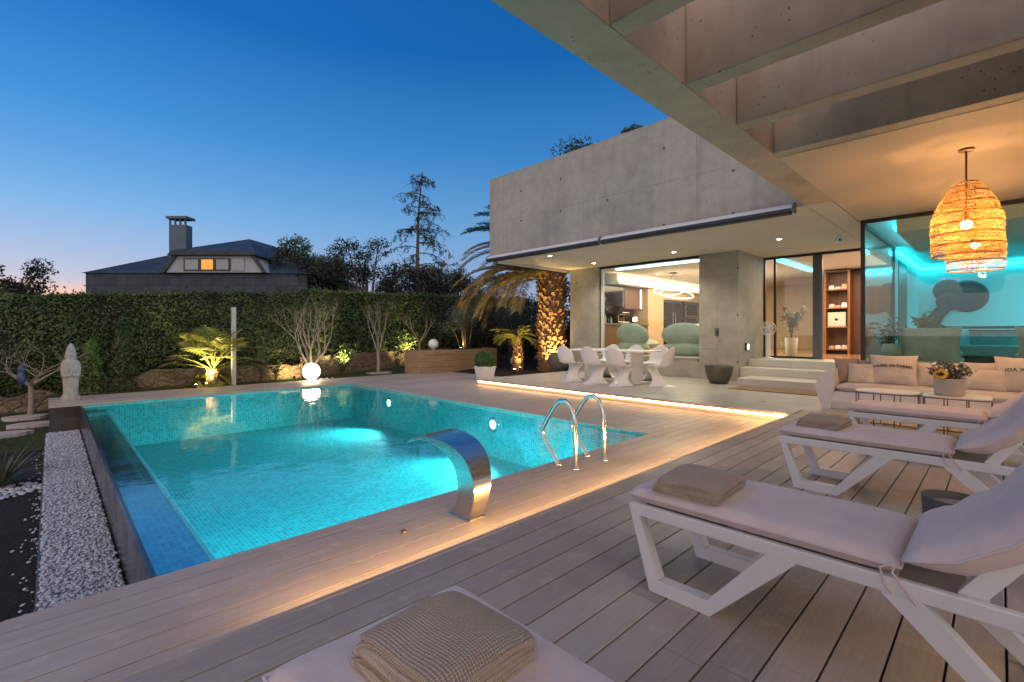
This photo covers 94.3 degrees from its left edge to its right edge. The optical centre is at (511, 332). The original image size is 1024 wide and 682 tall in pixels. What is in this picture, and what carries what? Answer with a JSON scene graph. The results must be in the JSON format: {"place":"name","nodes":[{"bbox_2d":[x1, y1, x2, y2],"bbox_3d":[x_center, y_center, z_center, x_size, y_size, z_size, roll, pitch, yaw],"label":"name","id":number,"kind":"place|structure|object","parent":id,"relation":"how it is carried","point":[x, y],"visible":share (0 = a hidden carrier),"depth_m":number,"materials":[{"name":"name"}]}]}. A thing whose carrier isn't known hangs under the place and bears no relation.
{"place":"outdoors","nodes":[
{"label":"outdoors","id":0,"kind":"place"},
{"bbox_2d":[0,450,43,621],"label":"mulch bed","id":1,"kind":"object","parent":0,"point":[15,527],"visible":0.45,"depth_m":4.18,"materials":[{"name":"black soil"}]},
{"bbox_2d":[0,482,41,499],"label":"pebble ring","id":2,"kind":"object","parent":1,"relation":"on","point":[12,490],"visible":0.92,"depth_m":5.61,"materials":[{"name":"white gravel"}]},
{"bbox_2d":[0,441,61,486],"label":"yucca","id":3,"kind":"object","parent":2,"relation":"on","point":[7,476],"visible":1,"depth_m":5.73,"materials":[{"name":"green plant"}]},
{"bbox_2d":[34,434,45,611],"bbox_3d":[-5.038,1.897,5.088,0.012,0.305,8.520,0,0,-44],"label":"bed edging","id":4,"kind":"object","parent":1,"relation":"on","point":[37,579],"visible":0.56,"depth_m":3.88,"materials":[{"name":"grey metal"}]},
{"bbox_2d":[10,429,125,614],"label":"pebbles","id":5,"kind":"object","parent":1,"relation":"on","point":[78,552],"visible":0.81,"depth_m":4.11,"materials":[{"name":"white gravel"}]},
{"bbox_2d":[0,408,48,453],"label":"lawn","id":6,"kind":"structure","parent":0,"point":[30,436],"depth_m":7.97,"materials":[{"name":"plant"}]},
{"bbox_2d":[1,413,48,421],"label":"stepping stone","id":7,"kind":"object","parent":6,"relation":"on","point":[23,417],"visible":0.89,"depth_m":9.06,"materials":[{"name":"grey stone"}]},
{"bbox_2d":[6,420,48,429],"bbox_3d":[-8.752,1.698,8.709,0.730,0.065,0.407,0,0,-44],"label":"stepping stone","id":8,"kind":"object","parent":6,"relation":"on","point":[29,425],"visible":0.67,"depth_m":8.56,"materials":[{"name":"grey stone"}]},
{"bbox_2d":[0,336,89,414],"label":"bare shrub","id":9,"kind":"object","parent":6,"relation":"on","point":[31,398],"visible":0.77,"depth_m":9.25,"materials":[{"name":"brown plant"}]},
{"bbox_2d":[49,367,406,405],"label":"lawn","id":10,"kind":"structure","parent":0,"point":[258,382],"depth_m":12.64,"materials":[{"name":"plant"}]},
{"bbox_2d":[78,339,108,394],"bbox_3d":[-9.132,0.821,10.300,0.625,1.358,0.658,0,0,-26],"label":"slim shrub","id":11,"kind":"object","parent":10,"relation":"on","point":[94,359],"visible":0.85,"depth_m":10.22,"materials":[{"name":"green plant"}]},
{"bbox_2d":[105,316,138,392],"bbox_3d":[-8.756,0.561,10.673,0.634,1.877,0.636,0,0,-44],"label":"slim shrub","id":12,"kind":"object","parent":10,"relation":"on","point":[122,331],"visible":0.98,"depth_m":10.58,"materials":[{"name":"green plant"}]},
{"bbox_2d":[0,280,315,397],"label":"clipped hedge","id":13,"kind":"object","parent":10,"relation":"on","point":[159,323],"visible":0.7,"depth_m":11.35,"materials":[{"name":"green plant"}]},
{"bbox_2d":[158,324,267,387],"bbox_3d":[-7.036,0.664,11.380,2.320,1.707,2.020,0,0,-44],"label":"fan palm","id":14,"kind":"object","parent":10,"relation":"on","point":[205,340],"visible":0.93,"depth_m":11.21,"materials":[{"name":"green plant"}]},
{"bbox_2d":[0,348,447,413],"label":"stone wall","id":15,"kind":"structure","parent":10,"relation":"on","point":[327,364],"depth_m":12.47,"materials":[{"name":"brown stone"}]},
{"bbox_2d":[228,307,235,385],"bbox_3d":[-6.729,0.350,11.476,0.180,1.900,0.180,0,0,-44],"label":"shower post","id":16,"kind":"object","parent":10,"relation":"on","point":[233,353],"visible":0.69,"depth_m":11.45,"materials":[{"name":"metal"}]},
{"bbox_2d":[272,299,337,379],"bbox_3d":[-5.594,0.096,13.207,1.771,2.558,2.054,0,0,9],"label":"bare shrub","id":17,"kind":"object","parent":10,"relation":"on","point":[310,358],"visible":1,"depth_m":13.01,"materials":[{"name":"brown plant"}]},
{"bbox_2d":[359,297,391,371],"bbox_3d":[-4.446,0.129,15.134,1.139,2.486,1.326,0,0,-44],"label":"bare shrub","id":18,"kind":"object","parent":10,"relation":"on","point":[377,347],"visible":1,"depth_m":15.11,"materials":[{"name":"brown plant"}]},
{"bbox_2d":[0,344,569,455],"bbox_3d":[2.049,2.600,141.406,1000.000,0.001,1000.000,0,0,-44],"label":"ground","id":19,"kind":"structure","parent":0,"point":[48,432],"depth_m":10.34,"materials":[{"name":"soil"}]},
{"bbox_2d":[0,258,58,295],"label":"garden tree","id":20,"kind":"object","parent":19,"relation":"on","point":[6,283],"visible":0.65,"depth_m":22.15,"materials":[{"name":"green plant"}]},
{"bbox_2d":[82,216,359,294],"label":"slate house","id":21,"kind":"structure","parent":19,"relation":"on","point":[183,263],"depth_m":26.00,"materials":[{"name":"stone"}]},
{"bbox_2d":[183,258,229,270],"bbox_3d":[-16.527,-3.666,25.718,2.520,0.680,0.057,0,0,0],"label":"window frame","id":22,"kind":"structure","parent":21,"relation":"in","point":[189,264],"depth_m":25.69,"materials":[{"name":"metal"}]},
{"bbox_2d":[263,245,351,290],"bbox_3d":[-11.896,-1.613,28.108,4.544,6.802,5.646,0,0,-7],"label":"garden tree","id":23,"kind":"object","parent":19,"relation":"on","point":[333,278],"visible":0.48,"depth_m":26.94,"materials":[{"name":"green plant"}]},
{"bbox_2d":[276,233,352,279],"bbox_3d":[-12.679,-2.224,29.746,5.026,8.005,3.543,0,0,-12],"label":"garden tree","id":24,"kind":"object","parent":19,"relation":"on","point":[334,261],"visible":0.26,"depth_m":29.75,"materials":[{"name":"green plant"}]},
{"bbox_2d":[324,236,414,293],"bbox_3d":[-8.476,-1.807,27.899,4.723,7.188,4.880,0,0,-44],"label":"garden tree","id":25,"kind":"object","parent":19,"relation":"on","point":[364,275],"visible":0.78,"depth_m":27.27,"materials":[{"name":"green plant"}]},
{"bbox_2d":[375,264,451,295],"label":"garden tree","id":26,"kind":"object","parent":19,"relation":"on","point":[427,280],"visible":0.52,"depth_m":27.84,"materials":[{"name":"green plant"}]},
{"bbox_2d":[373,171,466,293],"bbox_3d":[-4.847,-3.950,28.074,6.572,11.404,5.174,0,0,-44],"label":"sparse conifer","id":27,"kind":"object","parent":19,"relation":"on","point":[429,242],"visible":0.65,"depth_m":27.99,"materials":[{"name":"green plant"}]},
{"bbox_2d":[430,268,485,296],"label":"garden tree","id":28,"kind":"object","parent":19,"relation":"on","point":[460,286],"visible":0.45,"depth_m":27.19,"materials":[{"name":"green plant"}]},
{"bbox_2d":[0,0,668,327],"label":"sky","id":29,"kind":"structure","parent":0,"point":[263,121],"materials":[{"name":"blue"}]},
{"bbox_2d":[0,372,771,681],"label":"pool surround","id":30,"kind":"object","parent":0,"point":[106,635],"visible":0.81,"depth_m":2.77,"materials":[{"name":"beige stone"}]},
{"bbox_2d":[60,343,80,400],"bbox_3d":[-8.304,0.743,8.936,0.295,1.075,0.265,0,0,-44],"label":"stone statue","id":31,"kind":"object","parent":30,"relation":"on","point":[70,369],"visible":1,"depth_m":8.87,"materials":[{"name":"white stone"}]},
{"bbox_2d":[302,363,319,380],"bbox_3d":[-5.313,1.050,12.573,0.440,0.460,0.440,0,0,-44],"label":"globe lamp","id":32,"kind":"object","parent":30,"relation":"on","point":[310,371],"visible":1,"depth_m":12.43,"materials":[{"name":"white plastic"}]},
{"bbox_2d":[49,384,644,584],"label":"swimming pool","id":33,"kind":"structure","parent":30,"relation":"in","point":[178,494],"depth_m":7.10,"materials":[{"name":"liquid"}]},
{"bbox_2d":[406,429,490,522],"bbox_3d":[-0.457,1.022,3.570,0.290,0.515,0.852,0,0,-44],"label":"pool spout","id":34,"kind":"object","parent":30,"relation":"on","point":[465,453],"visible":1,"depth_m":3.29,"materials":[{"name":"metal"}]},
{"bbox_2d":[405,348,496,373],"bbox_3d":[-1.968,0.921,15.926,3.230,0.718,0.810,0,0,-44],"label":"wooden planter","id":35,"kind":"object","parent":30,"relation":"on","point":[432,361],"visible":0.84,"depth_m":15.10,"materials":[{"name":"brown wood"}]},
{"bbox_2d":[474,350,495,378],"bbox_3d":[-0.736,0.879,12.880,0.590,0.802,0.594,0,0,-44],"label":"potted box ball","id":36,"kind":"object","parent":30,"relation":"on","point":[484,361],"visible":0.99,"depth_m":12.71,"materials":[{"name":"green plant"}]},
{"bbox_2d":[540,394,607,469],"bbox_3d":[0.619,1.364,4.745,0.532,1.471,0.475,0,0,-44],"label":"pool ladder","id":37,"kind":"object","parent":30,"relation":"attached to","point":[573,428],"visible":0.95,"depth_m":4.69,"materials":[{"name":"metal"}]},
{"bbox_2d":[400,356,568,376],"bbox_3d":[-0.250,1.288,19.345,8.000,0.138,9.000,0,0,-44],"label":"palm bed","id":38,"kind":"object","parent":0,"point":[504,368],"visible":0.17,"depth_m":16.19,"materials":[{"name":"black soil"}]},
{"bbox_2d":[291,284,527,355],"bbox_3d":[-2.783,-0.422,22.707,1.264,3.868,18.556,0,0,23],"label":"clipped hedge","id":39,"kind":"object","parent":38,"relation":"on","point":[350,325],"visible":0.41,"depth_m":17.29,"materials":[{"name":"green plant"}]},
{"bbox_2d":[438,297,490,348],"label":"olive tree","id":40,"kind":"object","parent":38,"relation":"on","point":[465,320],"visible":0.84,"depth_m":17.39,"materials":[{"name":"green plant"}]},
{"bbox_2d":[449,291,532,360],"bbox_3d":[-0.814,-0.135,22.038,3.960,3.537,4.156,0,0,0],"label":"garden tree","id":41,"kind":"object","parent":38,"relation":"on","point":[478,333],"visible":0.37,"depth_m":21.46,"materials":[{"name":"green plant"}]},
{"bbox_2d":[452,204,567,371],"bbox_3d":[0.270,-1.478,16.298,4.001,5.697,6.471,0,0,33],"label":"date palm","id":42,"kind":"object","parent":38,"relation":"on","point":[552,313],"visible":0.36,"depth_m":15.15,"materials":[{"name":"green plant"}]},
{"bbox_2d":[489,325,537,370],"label":"young palm","id":43,"kind":"object","parent":38,"relation":"on","point":[517,344],"visible":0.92,"depth_m":15.79,"materials":[{"name":"green plant"}]},
{"bbox_2d":[492,297,537,364],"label":"olive tree","id":44,"kind":"object","parent":38,"relation":"on","point":[511,323],"visible":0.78,"depth_m":18.61,"materials":[{"name":"green plant"}]},
{"bbox_2d":[480,293,569,359],"bbox_3d":[0.965,-0.075,21.371,4.280,3.329,3.982,0,0,-44],"label":"garden tree","id":45,"kind":"object","parent":38,"relation":"on","point":[530,355],"visible":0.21,"depth_m":20.66,"materials":[{"name":"green plant"}]},
{"bbox_2d":[563,276,569,348],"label":"garden tree","id":46,"kind":"object","parent":38,"relation":"on","point":[567,332],"visible":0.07,"depth_m":18.96,"materials":[{"name":"green plant"}]},
{"bbox_2d":[478,370,850,420],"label":"terrace","id":47,"kind":"structure","parent":0,"point":[698,390],"depth_m":8.90,"materials":[{"name":"stone"}]},
{"bbox_2d":[548,353,568,369],"bbox_3d":[1.411,0.890,14.406,0.660,0.520,0.660,0,0,-44],"label":"round dark planter","id":48,"kind":"object","parent":47,"relation":"on","point":[554,363],"visible":0.67,"depth_m":14.16,"materials":[{"name":"grey ceramic"}]},
{"bbox_2d":[557,346,582,381],"bbox_3d":[1.330,0.734,11.191,0.543,0.841,0.571,0,0,-44],"label":"moulded chair","id":49,"kind":"object","parent":47,"relation":"on","point":[564,354],"visible":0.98,"depth_m":11.12,"materials":[{"name":"white plastic"}]},
{"bbox_2d":[581,346,607,383],"bbox_3d":[1.817,0.734,10.689,0.543,0.841,0.571,0,0,-43],"label":"moulded chair","id":50,"kind":"object","parent":47,"relation":"on","point":[589,355],"visible":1,"depth_m":10.62,"materials":[{"name":"white plastic"}]},
{"bbox_2d":[570,348,661,384],"bbox_3d":[2.383,0.780,11.181,0.840,0.740,2.040,0,0,-44],"label":"dining table","id":51,"kind":"object","parent":47,"relation":"on","point":[636,362],"visible":0.58,"depth_m":10.71,"materials":[{"name":"white plastic"}]},
{"bbox_2d":[605,347,633,386],"bbox_3d":[2.270,0.734,10.195,0.543,0.841,0.571,0,0,-42],"label":"moulded chair","id":52,"kind":"object","parent":47,"relation":"on","point":[614,356],"visible":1,"depth_m":10.12,"materials":[{"name":"white plastic"}]},
{"bbox_2d":[478,381,783,416],"bbox_3d":[1.538,1.203,9.190,0.012,0.026,6.800,0,0,-44],"label":"light strip","id":53,"kind":"object","parent":47,"relation":"attached to","point":[645,400],"visible":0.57,"depth_m":8.25,"materials":[{"name":"white"}]},
{"bbox_2d":[476,371,790,415],"bbox_3d":[3.501,1.165,11.085,5.530,0.038,6.896,0,0,-44],"label":"terrace nosing","id":54,"kind":"object","parent":47,"relation":"on","point":[696,404],"visible":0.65,"depth_m":8.29,"materials":[{"name":"beige stone"}]},
{"bbox_2d":[643,345,667,380],"bbox_3d":[3.400,0.734,11.179,0.543,0.841,0.571,0,0,-43],"label":"moulded chair","id":55,"kind":"object","parent":47,"relation":"on","point":[655,358],"visible":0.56,"depth_m":11.27,"materials":[{"name":"white plastic"}]},
{"bbox_2d":[646,347,675,387],"bbox_3d":[3.207,0.734,10.075,0.543,0.841,0.571,0,0,45],"label":"moulded chair","id":56,"kind":"object","parent":47,"relation":"on","point":[658,380],"visible":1,"depth_m":9.99,"materials":[{"name":"white plastic"}]},
{"bbox_2d":[704,365,733,383],"bbox_3d":[4.652,0.950,10.682,0.630,0.400,0.630,0,0,-44],"label":"dark bowl planter","id":57,"kind":"object","parent":47,"relation":"on","point":[718,374],"visible":1,"depth_m":10.47,"materials":[{"name":"ceramic"}]},
{"bbox_2d":[490,99,1023,390],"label":"concrete house","id":58,"kind":"structure","parent":47,"relation":"on","point":[885,192],"depth_m":10.11,"materials":[{"name":"concrete"}]},
{"bbox_2d":[493,261,569,273],"bbox_3d":[0.645,-1.883,13.688,3.036,0.185,0.170,0,0,-44],"label":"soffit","id":59,"kind":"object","parent":58,"relation":"attached to","point":[528,266],"visible":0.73,"depth_m":13.52,"materials":[{"name":"grey metal"}]},
{"bbox_2d":[486,236,600,262],"bbox_3d":[0.604,-1.887,11.022,0.170,0.185,3.506,0,0,-44],"label":"folded awning","id":60,"kind":"object","parent":58,"relation":"attached to","point":[552,248],"visible":0.93,"depth_m":10.77,"materials":[{"name":"black metal"}]},
{"bbox_2d":[550,134,591,156],"bbox_3d":[1.490,-4.231,11.227,0.968,0.733,1.176,0,0,-44],"label":"roof shrub","id":61,"kind":"object","parent":58,"relation":"on","point":[575,147],"visible":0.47,"depth_m":11.04,"materials":[{"name":"green plant"}]},
{"bbox_2d":[605,285,648,347],"bbox_3d":[3.591,-0.448,15.868,2.705,2.195,0.638,0,0,-44],"label":"kitchen","id":62,"kind":"object","parent":58,"relation":"on","point":[624,299],"visible":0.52,"depth_m":15.88,"materials":[{"name":"brown wood"}]},
{"bbox_2d":[617,323,658,354],"bbox_3d":[3.742,0.227,14.091,0.946,0.983,1.106,0,0,-44],"label":"shell armchair","id":63,"kind":"object","parent":58,"relation":"on","point":[629,335],"visible":0.76,"depth_m":13.79,"materials":[{"name":"green fabric"}]},
{"bbox_2d":[599,256,698,357],"bbox_3d":[3.645,-0.629,12.896,0.200,2.558,3.014,0,0,-44],"label":"kitchen window","id":64,"kind":"structure","parent":58,"relation":"in","point":[602,269],"depth_m":13.92,"materials":[{"name":"metal"}]},
{"bbox_2d":[634,288,698,349],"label":"wall","id":65,"kind":"structure","parent":58,"relation":"on","point":[650,313],"depth_m":16.97,"materials":[{"name":"beige paint"}]},
{"bbox_2d":[663,300,681,345],"bbox_3d":[5.888,-0.273,18.085,1.450,1.845,0.642,0,0,-44],"label":"door frame","id":66,"kind":"object","parent":58,"relation":"on","point":[672,311],"visible":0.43,"depth_m":17.77,"materials":[{"name":"metal"}]},
{"bbox_2d":[661,323,698,356],"bbox_3d":[4.822,0.231,12.979,0.946,0.976,1.286,0,0,-44],"label":"shell armchair","id":67,"kind":"object","parent":58,"relation":"on","point":[682,339],"visible":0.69,"depth_m":12.64,"materials":[{"name":"green fabric"}]},
{"bbox_2d":[682,302,697,323],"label":"oven tower","id":68,"kind":"structure","parent":58,"relation":"on","point":[689,312],"depth_m":18.83,"materials":[{"name":"metal"}]},
{"bbox_2d":[599,202,795,244],"bbox_3d":[3.067,-1.887,8.486,0.170,0.185,3.536,0,0,-44],"label":"folded awning","id":69,"kind":"object","parent":58,"relation":"attached to","point":[766,213],"visible":1,"depth_m":8.15,"materials":[{"name":"black plastic"}]},
{"bbox_2d":[491,0,1023,205],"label":"concrete pergola","id":70,"kind":"object","parent":58,"relation":"on","point":[759,87],"visible":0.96,"depth_m":3.59,"materials":[{"name":"grey concrete"}]},
{"bbox_2d":[760,321,775,358],"bbox_3d":[6.344,0.192,11.768,0.260,0.916,0.352,0,0,-44],"label":"sculpture","id":71,"kind":"object","parent":58,"relation":"on","point":[768,328],"visible":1,"depth_m":11.73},
{"bbox_2d":[778,305,806,355],"bbox_3d":[7.479,-0.038,12.688,0.691,1.375,0.568,0,0,-3],"label":"flower bouquet","id":72,"kind":"object","parent":58,"relation":"on","point":[791,344],"visible":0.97,"depth_m":12.61,"materials":[{"name":"beige ceramic"}]},
{"bbox_2d":[763,246,880,358],"bbox_3d":[7.378,-0.629,11.320,0.120,2.558,2.558,0,0,-44],"label":"sliding door","id":73,"kind":"structure","parent":58,"relation":"in","point":[817,257],"depth_m":11.40,"materials":[{"name":"metal"}]},
{"bbox_2d":[824,266,881,354],"bbox_3d":[10.258,-0.600,13.967,0.700,2.500,1.740,0,0,-44],"label":"walnut shelf","id":74,"kind":"object","parent":58,"relation":"on","point":[849,334],"visible":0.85,"depth_m":14.08,"materials":[{"name":"brown wood"}]},
{"bbox_2d":[828,312,845,326],"bbox_3d":[9.675,-0.379,14.146,0.067,0.422,0.450,0,0,-44],"label":"art panel","id":75,"kind":"object","parent":74,"relation":"on","point":[836,319],"visible":1,"depth_m":14.12,"materials":[{"name":"beige plastic"}]},
{"bbox_2d":[866,266,881,354],"bbox_3d":[10.625,-0.600,13.590,0.700,2.500,0.689,0,0,-44],"label":"door","id":76,"kind":"structure","parent":58,"relation":"in","point":[873,275],"depth_m":13.47,"materials":[{"name":"clear glass"}]},
{"bbox_2d":[872,317,902,344],"bbox_3d":[6.858,0.230,8.587,0.399,1.000,0.472,0,0,-6],"label":"indoor plant","id":77,"kind":"object","parent":58,"relation":"on","point":[889,338],"visible":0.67,"depth_m":8.58,"materials":[{"name":"green plant"}]},
{"bbox_2d":[881,343,901,355],"bbox_3d":[6.763,0.455,8.466,0.400,0.510,0.400,0,0,-44],"label":"plant pot","id":78,"kind":"object","parent":58,"relation":"on","point":[890,349],"visible":0.31,"depth_m":8.37,"materials":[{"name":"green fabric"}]},
{"bbox_2d":[904,309,943,327],"bbox_3d":[7.827,0.147,9.020,0.798,1.166,0.526,0,0,-36],"label":"indoor plant","id":79,"kind":"object","parent":58,"relation":"on","point":[929,322],"visible":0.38,"depth_m":8.96,"materials":[{"name":"green plant"}]},
{"bbox_2d":[899,327,964,364],"bbox_3d":[7.493,0.320,8.499,0.916,0.820,0.850,0,0,-44],"label":"sage sofa","id":80,"kind":"object","parent":58,"relation":"on","point":[929,345],"visible":0.79,"depth_m":8.18,"materials":[{"name":"fabric"}]},
{"bbox_2d":[861,198,1023,359],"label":"living room window","id":81,"kind":"structure","parent":58,"relation":"in","point":[887,249],"depth_m":8.64,"materials":[{"name":"metal"}]},
{"bbox_2d":[921,279,989,323],"bbox_3d":[11.832,-0.714,12.735,0.400,1.431,1.381,0,0,-44],"label":"wall sculpture","id":82,"kind":"object","parent":58,"relation":"attached to","point":[962,296],"depth_m":12.64,"materials":[{"name":"grey"}]},
{"bbox_2d":[929,146,1005,259],"bbox_3d":[4.732,-1.351,4.945,0.578,1.116,0.577,0,0,-44],"label":"rattan pendant","id":83,"kind":"object","parent":58,"relation":"hanging from","point":[966,223],"visible":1,"depth_m":4.88,"materials":[{"name":"wicker"}]},
{"bbox_2d":[945,183,1006,272],"bbox_3d":[5.951,-1.351,6.102,0.578,1.116,0.577,0,0,-44],"label":"rattan pendant","id":84,"kind":"object","parent":58,"relation":"hanging from","point":[962,268],"visible":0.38,"depth_m":6.03,"materials":[{"name":"wicker"}]},
{"bbox_2d":[960,345,1018,362],"bbox_3d":[11.208,0.510,9.703,0.600,0.440,3.500,0,0,-44],"label":"dark bench","id":85,"kind":"object","parent":58,"relation":"on","point":[980,353],"depth_m":10.29,"materials":[{"name":"black plastic"}]},
{"bbox_2d":[969,330,1018,345],"bbox_3d":[13.193,0.335,10.969,0.572,0.790,3.790,0,0,-44],"label":"cabinet","id":86,"kind":"object","parent":58,"relation":"on","point":[993,337],"visible":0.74,"depth_m":11.82,"materials":[{"name":"teal wood"}]},
{"bbox_2d":[728,385,817,395],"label":"step","id":87,"kind":"structure","parent":47,"relation":"on","point":[781,390],"depth_m":9.23,"materials":[{"name":"beige stone"}]},
{"bbox_2d":[814,368,1020,412],"bbox_3d":[6.586,0.840,5.979,0.980,0.620,4.600,0,0,-44],"label":"outdoor sofa","id":88,"kind":"object","parent":47,"relation":"on","point":[832,391],"visible":0.36,"depth_m":6.82,"materials":[{"name":"fabric"}]},
{"bbox_2d":[834,358,857,381],"bbox_3d":[5.199,0.590,7.365,0.342,0.372,0.152,0,0,6],"label":"throw pillow","id":89,"kind":"object","parent":88,"relation":"on","point":[841,365],"visible":0.62,"depth_m":7.34,"materials":[{"name":"beige fabric"}]},
{"bbox_2d":[848,363,874,383],"bbox_3d":[5.287,0.625,7.185,0.340,0.301,0.156,0,0,40],"label":"throw pillow","id":90,"kind":"object","parent":88,"relation":"on","point":[860,373],"visible":0.99,"depth_m":7.15,"materials":[{"name":"beige fabric"}]},
{"bbox_2d":[870,354,917,385],"bbox_3d":[5.587,0.555,6.961,0.228,0.437,0.563,0,0,-44],"label":"throw pillow","id":91,"kind":"object","parent":88,"relation":"on","point":[899,370],"visible":1,"depth_m":6.88,"materials":[{"name":"beige fabric"}]},
{"bbox_2d":[916,362,954,385],"bbox_3d":[5.966,0.600,6.716,0.180,0.346,0.443,0,0,-38],"label":"throw pillow","id":92,"kind":"object","parent":88,"relation":"on","point":[924,378],"visible":0.39,"depth_m":6.75,"materials":[{"name":"beige fabric"}]},
{"bbox_2d":[963,370,1006,391],"bbox_3d":[6.207,0.635,6.266,0.172,0.281,0.463,0,0,-44],"label":"throw pillow","id":93,"kind":"object","parent":88,"relation":"on","point":[987,380],"visible":0.8,"depth_m":6.20,"materials":[{"name":"beige fabric"}]},
{"bbox_2d":[994,356,1023,391],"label":"throw pillow","id":94,"kind":"object","parent":88,"relation":"on","point":[1012,369],"visible":0.91,"depth_m":6.06,"materials":[{"name":"beige fabric"}]},
{"bbox_2d":[881,461,1007,681],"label":"deck base","id":95,"kind":"object","parent":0,"point":[1006,650],"depth_m":1.73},
{"bbox_2d":[104,410,1023,681],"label":"deck","id":96,"kind":"structure","parent":95,"relation":"on","point":[568,576],"depth_m":2.00,"materials":[{"name":"brown wood"}]},
{"bbox_2d":[261,586,613,681],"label":"sun lounger","id":97,"kind":"object","parent":96,"relation":"on","point":[330,662],"visible":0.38,"depth_m":1.00,"materials":[{"name":"beige fabric"}]},
{"bbox_2d":[349,591,536,681],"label":"folded towel","id":98,"kind":"object","parent":97,"relation":"on","point":[452,636],"visible":1,"depth_m":0.97,"materials":[{"name":"beige fabric"}]},
{"bbox_2d":[627,463,1023,681],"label":"sun lounger","id":99,"kind":"object","parent":96,"relation":"on","point":[964,557],"visible":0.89,"depth_m":1.62,"materials":[{"name":"white plastic"}]},
{"bbox_2d":[652,464,746,505],"bbox_3d":[0.838,0.665,2.123,0.300,0.074,0.334,0,0,43],"label":"folded towel","id":100,"kind":"object","parent":99,"relation":"on","point":[705,485],"visible":1,"depth_m":2.04,"materials":[{"name":"beige fabric"}]},
{"bbox_2d":[856,388,920,428],"bbox_3d":[4.503,0.926,5.698,0.484,0.442,0.602,0,0,-44],"label":"side table","id":101,"kind":"object","parent":96,"relation":"on","point":[893,392],"visible":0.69,"depth_m":5.64,"materials":[{"name":"beige wood"}]},
{"bbox_2d":[777,394,1023,495],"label":"sun lounger","id":102,"kind":"object","parent":96,"relation":"on","point":[984,451],"visible":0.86,"depth_m":3.12,"materials":[{"name":"white fabric"}]},
{"bbox_2d":[796,413,852,430],"bbox_3d":[2.347,0.665,3.569,0.305,0.073,0.286,0,0,-40],"label":"folded towel","id":103,"kind":"object","parent":102,"relation":"on","point":[827,422],"visible":1,"depth_m":3.48,"materials":[{"name":"beige fabric"}]},
{"bbox_2d":[846,391,1023,462],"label":"sun lounger","id":104,"kind":"object","parent":96,"relation":"on","point":[930,418],"visible":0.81,"depth_m":4.31,"materials":[{"name":"beige fabric"}]},
{"bbox_2d":[921,489,969,513],"bbox_3d":[2.299,1.005,2.456,0.280,0.290,0.280,0,0,-44],"label":"ash pot","id":105,"kind":"object","parent":96,"relation":"on","point":[931,498],"visible":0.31,"depth_m":2.52,"materials":[{"name":"grey ceramic"}]},
{"bbox_2d":[922,392,992,438],"bbox_3d":[4.928,0.926,5.261,0.484,0.442,0.563,0,0,-44],"label":"side table","id":106,"kind":"object","parent":96,"relation":"on","point":[967,398],"visible":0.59,"depth_m":5.16,"materials":[{"name":"white metal"}]},
{"bbox_2d":[925,361,976,396],"bbox_3d":[4.899,0.510,5.302,0.350,0.388,0.422,0,0,-44],"label":"flower pot","id":107,"kind":"object","parent":106,"relation":"on","point":[948,382],"visible":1,"depth_m":5.23,"materials":[{"name":"white ceramic"}]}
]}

